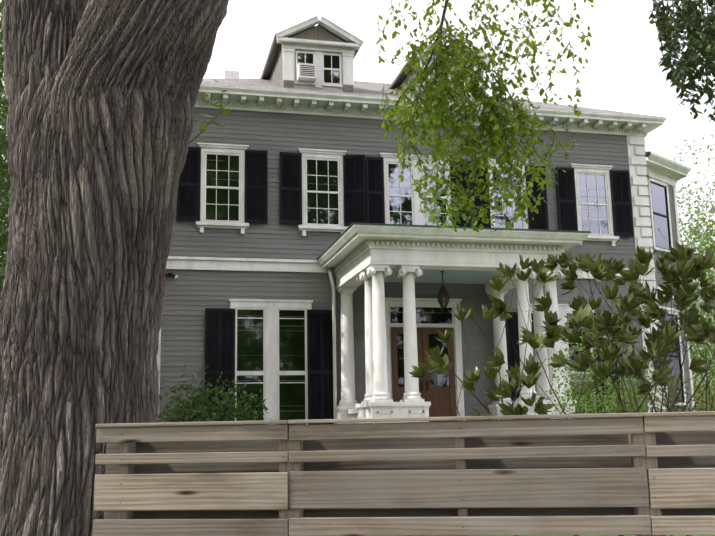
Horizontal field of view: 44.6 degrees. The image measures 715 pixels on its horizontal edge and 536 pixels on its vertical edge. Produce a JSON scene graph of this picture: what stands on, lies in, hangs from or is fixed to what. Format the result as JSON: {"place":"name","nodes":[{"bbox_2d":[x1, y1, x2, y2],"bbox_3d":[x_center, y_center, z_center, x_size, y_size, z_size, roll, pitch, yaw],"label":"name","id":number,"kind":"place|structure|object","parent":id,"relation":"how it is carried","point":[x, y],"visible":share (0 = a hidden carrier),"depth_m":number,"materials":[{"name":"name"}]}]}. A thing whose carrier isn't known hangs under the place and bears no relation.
{"place":"outdoors","nodes":[
{"label":"outdoors","id":0,"kind":"place"},
{"bbox_2d":[0,0,714,382],"bbox_3d":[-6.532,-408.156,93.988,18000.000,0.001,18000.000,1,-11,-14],"label":"sky","id":1,"kind":"structure","parent":0,"point":[620,70],"depth_m":995.61,"materials":[{"name":"white"}]},
{"bbox_2d":[159,107,691,426],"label":"house walls","id":2,"kind":"structure","parent":0,"point":[189,296],"depth_m":19.39,"materials":[{"name":"grey wood"}]},
{"bbox_2d":[165,65,684,423],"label":"window shutters","id":3,"kind":"object","parent":2,"relation":"attached to","point":[361,187],"visible":0.67,"depth_m":19.33,"materials":[{"name":"black wood"}]},
{"bbox_2d":[201,16,665,117],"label":"house roof","id":4,"kind":"structure","parent":2,"relation":"on","point":[271,76],"depth_m":21.23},
{"bbox_2d":[384,268,499,283],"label":"portico ceiling","id":5,"kind":"structure","parent":0,"point":[458,276],"depth_m":19.06,"materials":[{"name":"teal paint"}]},
{"bbox_2d":[437,271,448,308],"bbox_3d":[1.789,0.458,18.207,0.257,0.804,0.257,1,-11,-14],"label":"hanging lantern","id":6,"kind":"object","parent":5,"relation":"hanging from","point":[443,299],"visible":1,"depth_m":18.10,"materials":[{"name":"black metal"}]},
{"bbox_2d":[510,535,714,535],"bbox_3d":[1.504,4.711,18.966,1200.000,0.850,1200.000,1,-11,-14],"label":"lawn","id":7,"kind":"structure","parent":0,"point":[605,535],"depth_m":9.50,"materials":[{"name":"green plant"}]},
{"bbox_2d":[0,0,10,299],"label":"trees","id":8,"kind":"object","parent":7,"relation":"on","point":[5,193],"visible":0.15,"depth_m":13.96,"materials":[{"name":"green plant"}]},
{"bbox_2d":[0,57,192,535],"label":"tree trunk","id":9,"kind":"object","parent":7,"relation":"on","point":[94,179],"visible":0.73,"depth_m":4.44,"materials":[{"name":"brown plant"}]},
{"bbox_2d":[2,0,88,114],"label":"branch","id":10,"kind":"object","parent":9,"relation":"on","point":[35,32],"visible":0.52,"depth_m":4.93,"materials":[{"name":"brown plant"}]},
{"bbox_2d":[158,365,270,426],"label":"shrub leaves","id":11,"kind":"object","parent":7,"relation":"on","point":[179,409],"visible":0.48,"depth_m":16.87,"materials":[{"name":"green plant"}]},
{"bbox_2d":[118,423,662,535],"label":"fence posts","id":12,"kind":"object","parent":7,"relation":"on","point":[647,439],"visible":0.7,"depth_m":3.60,"materials":[{"name":"brown wood"}]},
{"bbox_2d":[93,411,714,535],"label":"fence boards","id":13,"kind":"object","parent":7,"relation":"on","point":[543,475],"visible":0.96,"depth_m":3.57,"materials":[{"name":"brown wood"}]},
{"bbox_2d":[120,424,657,528],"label":"fence nails","id":14,"kind":"object","parent":13,"relation":"in","point":[461,480],"visible":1,"depth_m":3.51,"materials":[{"name":"grey metal"}]},
{"bbox_2d":[156,17,694,424],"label":"house trim","id":15,"kind":"structure","parent":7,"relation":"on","point":[655,167],"depth_m":19.96,"materials":[{"name":"white wood"}]},
{"bbox_2d":[290,25,345,42],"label":"dormer gable","id":16,"kind":"structure","parent":15,"relation":"attached to","point":[317,32],"depth_m":20.59,"materials":[{"name":"grey wood"}]},
{"bbox_2d":[391,327,456,421],"bbox_3d":[1.471,2.520,19.322,1.460,2.410,0.045,1,-11,-14],"label":"front door","id":17,"kind":"structure","parent":15,"relation":"attached to","point":[441,405],"depth_m":19.34,"materials":[{"name":"brown wood"}]},
{"bbox_2d":[206,53,682,424],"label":"window","id":18,"kind":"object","parent":15,"relation":"in","point":[291,358],"visible":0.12,"depth_m":19.49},
{"bbox_2d":[429,45,470,57],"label":"dormer gable","id":19,"kind":"structure","parent":15,"relation":"attached to","point":[452,52],"depth_m":21.53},
{"bbox_2d":[164,0,714,535],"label":"branches","id":20,"kind":"object","parent":7,"relation":"on","point":[618,398],"visible":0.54,"depth_m":7.91,"materials":[{"name":"brown"}]},
{"bbox_2d":[191,0,593,232],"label":"hanging branch leaves","id":21,"kind":"object","parent":20,"relation":"attached to","point":[484,156],"visible":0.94,"depth_m":8.15,"materials":[{"name":"green plant"}]},
{"bbox_2d":[318,224,589,423],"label":"portico trim","id":22,"kind":"structure","parent":7,"relation":"on","point":[350,254],"depth_m":16.69,"materials":[{"name":"white wood"}]},
{"bbox_2d":[337,264,569,405],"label":"portico columns","id":23,"kind":"structure","parent":22,"relation":"on","point":[372,276],"depth_m":16.84,"materials":[{"name":"white wood"}]},
{"bbox_2d":[316,223,590,259],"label":"porch roof","id":24,"kind":"structure","parent":22,"relation":"on","point":[449,227],"depth_m":16.52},
{"bbox_2d":[408,241,714,420],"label":"shrub leaves","id":25,"kind":"object","parent":7,"relation":"on","point":[638,293],"visible":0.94,"depth_m":7.36,"materials":[{"name":"green plant"}]},
{"bbox_2d":[486,91,714,410],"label":"trees","id":26,"kind":"object","parent":7,"relation":"on","point":[707,238],"visible":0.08,"depth_m":31.77,"materials":[{"name":"green plant"}]},
{"bbox_2d":[545,313,673,418],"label":"lime shrub leaves","id":27,"kind":"object","parent":7,"relation":"on","point":[612,395],"visible":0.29,"depth_m":13.75,"materials":[{"name":"green plant"}]},
{"bbox_2d":[566,370,705,418],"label":"foundation shrub leaves","id":28,"kind":"object","parent":7,"relation":"on","point":[677,407],"visible":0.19,"depth_m":18.94,"materials":[{"name":"green plant"}]},
{"bbox_2d":[648,0,714,121],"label":"tree canopy","id":29,"kind":"object","parent":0,"point":[676,76],"visible":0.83,"depth_m":6.61,"materials":[{"name":"green plant"}]},
{"bbox_2d":[693,383,714,411],"label":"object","id":30,"kind":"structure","parent":0,"point":[696,405],"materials":[{"name":"green plant"}]},
{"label":"tree limbs","id":31,"kind":"object","parent":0,"visible":0},
{"bbox_2d":[49,0,228,120],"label":"branch","id":32,"kind":"object","parent":31,"relation":"attached to","point":[164,47],"visible":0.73,"depth_m":4.58,"materials":[{"name":"brown plant"}]}
]}

